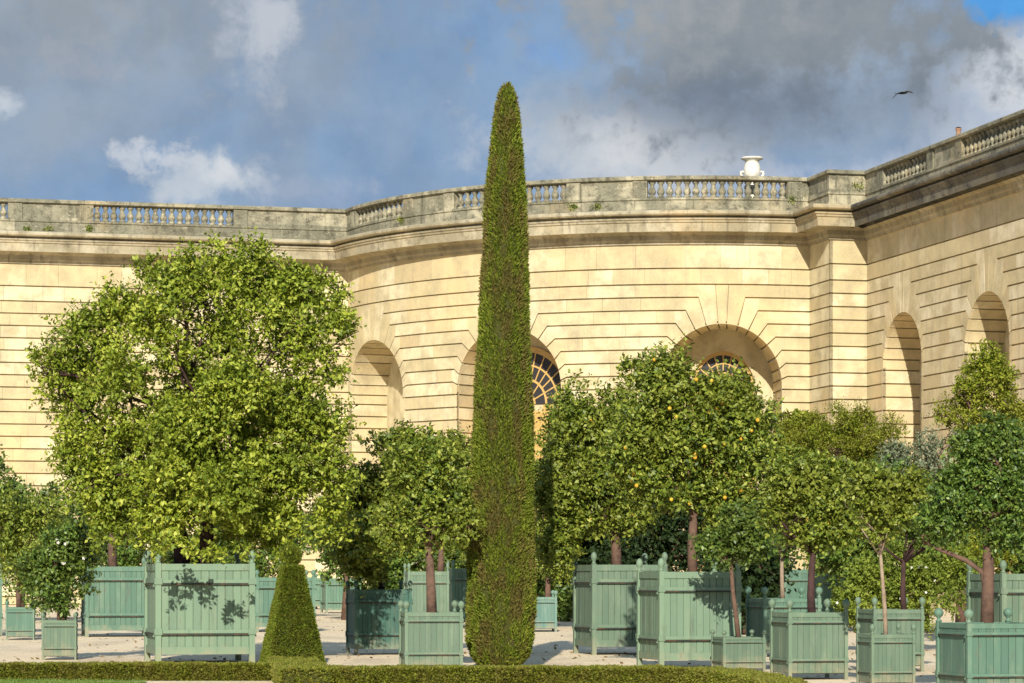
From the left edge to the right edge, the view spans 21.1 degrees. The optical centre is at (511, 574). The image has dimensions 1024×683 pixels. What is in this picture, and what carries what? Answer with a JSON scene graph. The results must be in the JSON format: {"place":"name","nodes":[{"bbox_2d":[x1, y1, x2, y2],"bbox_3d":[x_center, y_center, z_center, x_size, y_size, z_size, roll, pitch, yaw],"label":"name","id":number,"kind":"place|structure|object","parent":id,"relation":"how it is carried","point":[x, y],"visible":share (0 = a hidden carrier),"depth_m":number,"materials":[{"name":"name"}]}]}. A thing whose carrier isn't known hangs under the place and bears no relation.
{"place":"outdoors","nodes":[
{"label":"outdoors","id":0,"kind":"place"},
{"bbox_2d":[0,678,146,682],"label":"grass","id":1,"kind":"structure","parent":0,"point":[45,680],"depth_m":40.47,"materials":[{"name":"green plant"}]},
{"bbox_2d":[0,605,966,682],"bbox_3d":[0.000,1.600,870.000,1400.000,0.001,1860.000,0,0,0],"label":"gravel ground","id":2,"kind":"structure","parent":0,"point":[24,649],"depth_m":56.88,"materials":[{"name":"beige gravel"}]},
{"bbox_2d":[0,564,2,635],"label":"planter box","id":3,"kind":"object","parent":2,"relation":"on","point":[1,613],"visible":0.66,"depth_m":72.43,"materials":[{"name":"green paint"}]},
{"bbox_2d":[0,444,39,526],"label":"orange tree","id":4,"kind":"object","parent":3,"relation":"in","point":[9,477],"visible":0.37,"depth_m":72.92,"materials":[{"name":"green plant"}]},
{"bbox_2d":[5,600,35,639],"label":"planter box","id":5,"kind":"object","parent":2,"relation":"on","point":[20,621],"visible":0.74,"depth_m":67.83,"materials":[{"name":"green paint"}]},
{"bbox_2d":[0,478,70,606],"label":"orange tree","id":6,"kind":"object","parent":5,"relation":"in","point":[36,516],"visible":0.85,"depth_m":67.93,"materials":[{"name":"green plant"}]},
{"bbox_2d":[0,479,77,606],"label":"distant tree","id":7,"kind":"object","parent":2,"relation":"on","point":[44,494],"visible":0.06,"depth_m":95.83,"materials":[{"name":"green plant"}]},
{"bbox_2d":[41,612,78,659],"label":"planter box","id":8,"kind":"object","parent":2,"relation":"on","point":[59,637],"visible":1,"depth_m":51.88,"materials":[{"name":"green paint"}]},
{"bbox_2d":[13,517,105,619],"bbox_3d":[-8.592,-0.064,52.191,1.741,2.077,1.262,0,0,0],"label":"flowering shrub","id":9,"kind":"object","parent":8,"relation":"in","point":[63,555],"visible":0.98,"depth_m":52.02,"materials":[{"name":"green plant"}]},
{"bbox_2d":[1,515,120,621],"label":"distant tree","id":10,"kind":"object","parent":2,"relation":"on","point":[49,607],"visible":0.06,"depth_m":91.82,"materials":[{"name":"green plant"}]},
{"bbox_2d":[80,557,151,636],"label":"planter box","id":11,"kind":"object","parent":2,"relation":"on","point":[116,603],"visible":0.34,"depth_m":71.13,"materials":[{"name":"green paint"}]},
{"bbox_2d":[64,452,145,566],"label":"orange tree","id":12,"kind":"object","parent":11,"relation":"in","point":[112,561],"visible":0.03,"depth_m":71.83,"materials":[{"name":"green plant"}]},
{"bbox_2d":[60,487,186,575],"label":"distant tree","id":13,"kind":"object","parent":2,"relation":"on","point":[129,558],"visible":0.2,"depth_m":99.43,"materials":[{"name":"green plant"}]},
{"bbox_2d":[0,660,271,680],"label":"box hedge","id":14,"kind":"object","parent":2,"relation":"on","point":[155,670],"visible":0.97,"depth_m":41.64,"materials":[{"name":"green plant"}]},
{"bbox_2d":[143,550,255,662],"bbox_3d":[-5.760,0.572,50.685,1.880,2.057,1.851,0,0,-14],"label":"planter box","id":15,"kind":"object","parent":2,"relation":"on","point":[191,609],"visible":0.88,"depth_m":49.87,"materials":[{"name":"green paint"}]},
{"bbox_2d":[24,226,368,571],"bbox_3d":[-5.783,-3.186,50.700,5.456,6.430,4.849,0,0,44],"label":"orange tree","id":16,"kind":"object","parent":15,"relation":"in","point":[202,472],"visible":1,"depth_m":50.18,"materials":[{"name":"green plant"}]},
{"bbox_2d":[160,529,243,563],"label":"distant tree","id":17,"kind":"object","parent":2,"relation":"on","point":[169,557],"visible":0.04,"depth_m":105.40,"materials":[{"name":"green plant"}]},
{"bbox_2d":[191,496,314,576],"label":"distant tree","id":18,"kind":"object","parent":2,"relation":"on","point":[262,563],"visible":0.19,"depth_m":103.70,"materials":[{"name":"green plant"}]},
{"bbox_2d":[255,570,315,631],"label":"planter box","id":19,"kind":"object","parent":2,"relation":"on","point":[265,588],"visible":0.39,"depth_m":77.25,"materials":[{"name":"green paint"}]},
{"bbox_2d":[258,564,325,662],"bbox_3d":[-3.959,0.720,49.625,1.107,1.858,1.120,0,0,-14],"label":"clipped pyramid","id":20,"kind":"object","parent":2,"relation":"on","point":[291,629],"visible":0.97,"depth_m":49.32,"materials":[{"name":"green plant"}]},
{"bbox_2d":[280,544,302,564],"bbox_3d":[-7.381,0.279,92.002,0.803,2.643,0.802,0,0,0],"label":"clipped ball","id":21,"kind":"object","parent":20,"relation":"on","point":[295,557],"visible":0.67,"depth_m":91.77,"materials":[{"name":"green plant"}]},
{"bbox_2d":[266,655,335,682],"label":"box hedge","id":22,"kind":"object","parent":2,"relation":"on","point":[300,669],"visible":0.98,"depth_m":39.36,"materials":[{"name":"green plant"}]},
{"bbox_2d":[315,574,320,608],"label":"planter box","id":23,"kind":"object","parent":2,"relation":"on","point":[317,594],"visible":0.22,"depth_m":128.17,"materials":[{"name":"green paint"}]},
{"bbox_2d":[300,480,358,619],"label":"distant tree","id":24,"kind":"object","parent":2,"relation":"on","point":[328,560],"visible":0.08,"depth_m":97.91,"materials":[{"name":"green plant"}]},
{"bbox_2d":[320,577,360,612],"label":"planter box","id":25,"kind":"object","parent":2,"relation":"on","point":[331,596],"visible":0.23,"depth_m":114.97,"materials":[{"name":"green paint"}]},
{"bbox_2d":[345,580,412,654],"bbox_3d":[-2.691,0.853,55.670,1.212,1.494,1.193,0,0,-12],"label":"planter box","id":26,"kind":"object","parent":2,"relation":"on","point":[372,616],"visible":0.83,"depth_m":55.12,"materials":[{"name":"green paint"}]},
{"bbox_2d":[321,418,470,597],"bbox_3d":[-2.601,-1.356,55.162,2.832,3.643,3.461,0,0,31],"label":"orange tree","id":27,"kind":"object","parent":26,"relation":"in","point":[361,555],"visible":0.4,"depth_m":55.09,"materials":[{"name":"green plant"}]},
{"bbox_2d":[358,531,438,588],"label":"distant tree","id":28,"kind":"object","parent":2,"relation":"on","point":[397,572],"visible":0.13,"depth_m":93.64,"materials":[{"name":"green plant"}]},
{"bbox_2d":[403,563,449,611],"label":"planter box","id":29,"kind":"object","parent":2,"relation":"on","point":[418,580],"visible":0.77,"depth_m":78.04,"materials":[{"name":"green paint"}]},
{"bbox_2d":[436,422,471,570],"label":"orange tree","id":30,"kind":"object","parent":29,"relation":"in","point":[464,447],"visible":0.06,"depth_m":78.48,"materials":[{"name":"green plant"}]},
{"bbox_2d":[397,600,464,665],"bbox_3d":[-1.368,1.015,46.400,1.041,1.170,1.038,0,0,-8],"label":"planter box","id":31,"kind":"object","parent":2,"relation":"on","point":[430,638],"visible":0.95,"depth_m":45.95,"materials":[{"name":"green paint"}]},
{"bbox_2d":[361,430,485,611],"bbox_3d":[-1.484,-0.840,46.481,2.094,3.220,1.287,0,0,0],"label":"orange tree","id":32,"kind":"object","parent":31,"relation":"in","point":[436,512],"visible":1,"depth_m":46.29,"materials":[{"name":"green plant"}]},
{"bbox_2d":[421,543,466,570],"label":"distant tree","id":33,"kind":"object","parent":2,"relation":"on","point":[455,559],"visible":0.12,"depth_m":99.59,"materials":[{"name":"green plant"}]},
{"bbox_2d":[446,560,466,621],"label":"planter box","id":34,"kind":"object","parent":2,"relation":"on","point":[458,584],"visible":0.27,"depth_m":83.97,"materials":[{"name":"green paint"}]},
{"bbox_2d":[0,617,934,676],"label":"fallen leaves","id":35,"kind":"object","parent":2,"relation":"on","point":[397,653],"visible":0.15,"depth_m":53.43,"materials":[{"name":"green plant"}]},
{"bbox_2d":[451,465,541,565],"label":"distant tree","id":36,"kind":"object","parent":2,"relation":"on","point":[456,552],"depth_m":89.88,"materials":[{"name":"green plant"}]},
{"bbox_2d":[464,81,537,665],"bbox_3d":[-0.192,-3.455,47.605,1.302,10.183,1.312,0,0,0],"label":"cypress","id":37,"kind":"object","parent":2,"relation":"on","point":[501,606],"visible":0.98,"depth_m":47.23,"materials":[{"name":"green plant"}]},
{"bbox_2d":[0,109,1023,609],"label":"palace orangery","id":38,"kind":"structure","parent":2,"relation":"on","point":[894,285],"depth_m":139.76,"materials":[{"name":"stone"}]},
{"bbox_2d":[23,225,31,230],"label":"wall plant","id":39,"kind":"object","parent":38,"relation":"attached to","point":[27,228],"depth_m":147.57,"materials":[{"name":"green plant"}]},
{"bbox_2d":[85,224,94,232],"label":"wall plant","id":40,"kind":"object","parent":38,"relation":"attached to","point":[88,228],"depth_m":148.38,"materials":[{"name":"green plant"}]},
{"bbox_2d":[567,202,577,209],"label":"wall plant","id":41,"kind":"object","parent":38,"relation":"attached to","point":[573,206],"depth_m":140.06,"materials":[{"name":"green plant"}]},
{"bbox_2d":[739,156,764,197],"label":"urn","id":42,"kind":"object","parent":38,"relation":"on","point":[751,166],"visible":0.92,"depth_m":140.25,"materials":[{"name":"white stone"}]},
{"bbox_2d":[787,195,797,204],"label":"wall plant","id":43,"kind":"object","parent":38,"relation":"attached to","point":[791,197],"depth_m":139.52,"materials":[{"name":"green plant"}]},
{"bbox_2d":[850,180,863,189],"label":"wall plant","id":44,"kind":"object","parent":38,"relation":"attached to","point":[856,185],"depth_m":137.26,"materials":[{"name":"green plant"}]},
{"bbox_2d":[955,127,961,134],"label":"chimney pot","id":45,"kind":"object","parent":38,"relation":"on","point":[958,130],"visible":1,"depth_m":126.73,"materials":[{"name":"ceramic"}]},
{"bbox_2d":[535,590,557,631],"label":"planter box","id":46,"kind":"object","parent":2,"relation":"on","point":[546,615],"visible":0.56,"depth_m":77.37,"materials":[{"name":"green paint"}]},
{"bbox_2d":[535,556,572,621],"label":"distant tree","id":47,"kind":"object","parent":2,"relation":"on","point":[564,604],"visible":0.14,"depth_m":94.39,"materials":[{"name":"green plant"}]},
{"bbox_2d":[533,389,586,596],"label":"orange tree","id":48,"kind":"object","parent":2,"relation":"on","point":[548,584],"visible":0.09,"depth_m":82.79,"materials":[{"name":"green plant"}]},
{"bbox_2d":[323,663,810,682],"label":"box hedge","id":49,"kind":"object","parent":2,"relation":"on","point":[528,673],"visible":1,"depth_m":39.50,"materials":[{"name":"green plant"}]},
{"bbox_2d":[560,498,657,595],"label":"distant tree","id":50,"kind":"object","parent":2,"relation":"on","point":[591,546],"visible":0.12,"depth_m":83.35,"materials":[{"name":"green plant"}]},
{"bbox_2d":[572,552,667,654],"bbox_3d":[2.185,0.570,55.860,1.622,2.060,1.597,0,0,-13],"label":"planter box","id":51,"kind":"object","parent":2,"relation":"on","point":[604,605],"visible":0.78,"depth_m":55.11,"materials":[{"name":"green paint"}]},
{"bbox_2d":[533,368,672,578],"bbox_3d":[1.834,-2.061,55.873,3.545,4.294,2.186,0,0,0],"label":"orange tree","id":52,"kind":"object","parent":51,"relation":"in","point":[568,490],"visible":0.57,"depth_m":55.59,"materials":[{"name":"green plant"}]},
{"bbox_2d":[592,473,713,571],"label":"distant tree","id":53,"kind":"object","parent":2,"relation":"on","point":[671,539],"visible":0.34,"depth_m":79.57,"materials":[{"name":"green plant"}]},
{"bbox_2d":[635,558,741,665],"bbox_3d":[3.045,0.656,47.600,1.508,1.888,1.485,0,0,-13],"label":"planter box","id":54,"kind":"object","parent":2,"relation":"on","point":[681,615],"visible":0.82,"depth_m":46.94,"materials":[{"name":"green paint"}]},
{"bbox_2d":[593,333,787,571],"bbox_3d":[3.100,-2.005,47.642,3.420,4.315,2.061,0,0,0],"label":"orange tree","id":55,"kind":"object","parent":54,"relation":"in","point":[730,428],"visible":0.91,"depth_m":47.29,"materials":[{"name":"green plant"}]},
{"bbox_2d":[710,629,766,671],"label":"planter box","id":56,"kind":"object","parent":2,"relation":"on","point":[747,652],"visible":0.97,"depth_m":45.49,"materials":[{"name":"green paint"}]},
{"bbox_2d":[687,496,782,636],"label":"orange tree","id":57,"kind":"object","parent":56,"relation":"in","point":[739,534],"visible":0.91,"depth_m":45.45,"materials":[{"name":"green plant"}]},
{"bbox_2d":[697,479,800,634],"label":"distant tree","id":58,"kind":"object","parent":2,"relation":"on","point":[756,578],"visible":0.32,"depth_m":73.48,"materials":[{"name":"green plant"}]},
{"bbox_2d":[745,587,822,656],"bbox_3d":[5.351,0.915,54.332,1.255,1.370,1.251,0,0,-12],"label":"planter box","id":59,"kind":"object","parent":2,"relation":"on","point":[757,615],"visible":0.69,"depth_m":53.85,"materials":[{"name":"green paint"}]},
{"bbox_2d":[752,465,822,597],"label":"orange tree","id":60,"kind":"object","parent":59,"relation":"in","point":[782,553],"visible":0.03,"depth_m":54.32,"materials":[{"name":"green plant"}]},
{"bbox_2d":[765,408,815,561],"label":"young tree","id":61,"kind":"object","parent":2,"relation":"on","point":[796,411],"visible":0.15,"depth_m":91.85,"materials":[{"name":"green plant"}]},
{"bbox_2d":[777,562,807,597],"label":"planter box","id":62,"kind":"object","parent":2,"relation":"on","point":[801,580],"visible":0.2,"depth_m":84.01,"materials":[{"name":"green paint"}]},
{"bbox_2d":[768,599,849,679],"bbox_3d":[4.572,0.984,42.446,1.013,1.233,1.010,0,0,-12],"label":"planter box","id":63,"kind":"object","parent":2,"relation":"on","point":[808,643],"visible":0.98,"depth_m":42.03,"materials":[{"name":"green paint"}]},
{"bbox_2d":[755,437,871,612],"bbox_3d":[4.636,-0.702,42.411,1.835,2.847,1.248,0,0,14],"label":"orange tree","id":64,"kind":"object","parent":63,"relation":"in","point":[800,488],"visible":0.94,"depth_m":42.27,"materials":[{"name":"green plant"}]},
{"bbox_2d":[815,570,854,628],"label":"planter box","id":65,"kind":"object","parent":2,"relation":"on","point":[826,592],"visible":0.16,"depth_m":79.97,"materials":[{"name":"green paint"}]},
{"bbox_2d":[777,397,910,572],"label":"domed evergreen","id":66,"kind":"object","parent":2,"relation":"on","point":[852,430],"visible":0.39,"depth_m":87.64,"materials":[{"name":"green plant"}]},
{"bbox_2d":[799,452,909,632],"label":"distant tree","id":67,"kind":"object","parent":2,"relation":"on","point":[834,562],"visible":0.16,"depth_m":75.65,"materials":[{"name":"green plant"}]},
{"bbox_2d":[855,623,915,682],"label":"planter box","id":68,"kind":"object","parent":2,"relation":"on","point":[885,658],"visible":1,"depth_m":39.04,"materials":[{"name":"green paint"}]},
{"bbox_2d":[836,456,932,633],"bbox_3d":[5.308,-0.366,39.132,1.409,2.659,0.947,0,0,0],"label":"orange tree","id":69,"kind":"object","parent":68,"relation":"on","point":[898,504],"visible":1,"depth_m":39.03,"materials":[{"name":"green plant"}]},
{"bbox_2d":[855,597,924,671],"bbox_3d":[6.292,0.982,45.872,0.935,1.237,0.932,0,0,-12],"label":"planter box","id":70,"kind":"object","parent":2,"relation":"on","point":[906,619],"visible":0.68,"depth_m":45.52,"materials":[{"name":"green paint"}]},
{"bbox_2d":[854,456,960,608],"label":"orange tree","id":71,"kind":"object","parent":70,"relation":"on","point":[908,554],"visible":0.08,"depth_m":45.83,"materials":[{"name":"green plant"}]},
{"bbox_2d":[829,532,982,640],"bbox_3d":[8.274,0.187,57.943,3.398,2.928,1.701,0,0,0],"label":"rose bush","id":72,"kind":"object","parent":2,"relation":"on","point":[926,572],"visible":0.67,"depth_m":57.77,"materials":[{"name":"green plant"}]},
{"bbox_2d":[876,424,961,631],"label":"olive tree","id":73,"kind":"object","parent":2,"relation":"on","point":[894,450],"visible":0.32,"depth_m":77.84,"materials":[{"name":"green plant"}]},
{"bbox_2d":[893,455,1014,621],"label":"distant tree","id":74,"kind":"object","parent":2,"relation":"on","point":[962,618],"visible":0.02,"depth_m":73.87,"materials":[{"name":"green plant"}]},
{"bbox_2d":[920,337,1023,567],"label":"conical evergreen","id":75,"kind":"object","parent":2,"relation":"on","point":[971,397],"visible":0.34,"depth_m":61.83,"materials":[{"name":"green plant"}]},
{"bbox_2d":[934,608,1023,682],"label":"planter box","id":76,"kind":"object","parent":2,"relation":"on","point":[968,651],"visible":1,"depth_m":36.04,"materials":[{"name":"green paint"}]},
{"bbox_2d":[910,404,1023,622],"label":"orange tree","id":77,"kind":"object","parent":76,"relation":"in","point":[980,487],"visible":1,"depth_m":36.98,"materials":[{"name":"green plant"}]},
{"bbox_2d":[965,560,1023,622],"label":"planter box","id":78,"kind":"object","parent":2,"relation":"on","point":[1008,590],"visible":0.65,"depth_m":45.95,"materials":[{"name":"green paint"}]},
{"bbox_2d":[993,432,1023,560],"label":"orange tree","id":79,"kind":"object","parent":78,"relation":"in","point":[999,559],"visible":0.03,"depth_m":46.71,"materials":[{"name":"green plant"}]},
{"bbox_2d":[981,440,1023,573],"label":"distant tree","id":80,"kind":"object","parent":2,"relation":"on","point":[1018,568],"visible":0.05,"depth_m":73.83,"materials":[{"name":"green plant"}]},
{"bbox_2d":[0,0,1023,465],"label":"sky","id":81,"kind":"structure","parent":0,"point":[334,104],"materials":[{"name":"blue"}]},
{"bbox_2d":[892,91,912,98],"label":"bird","id":82,"kind":"object","parent":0,"point":[905,92],"visible":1,"depth_m":109.96}
]}

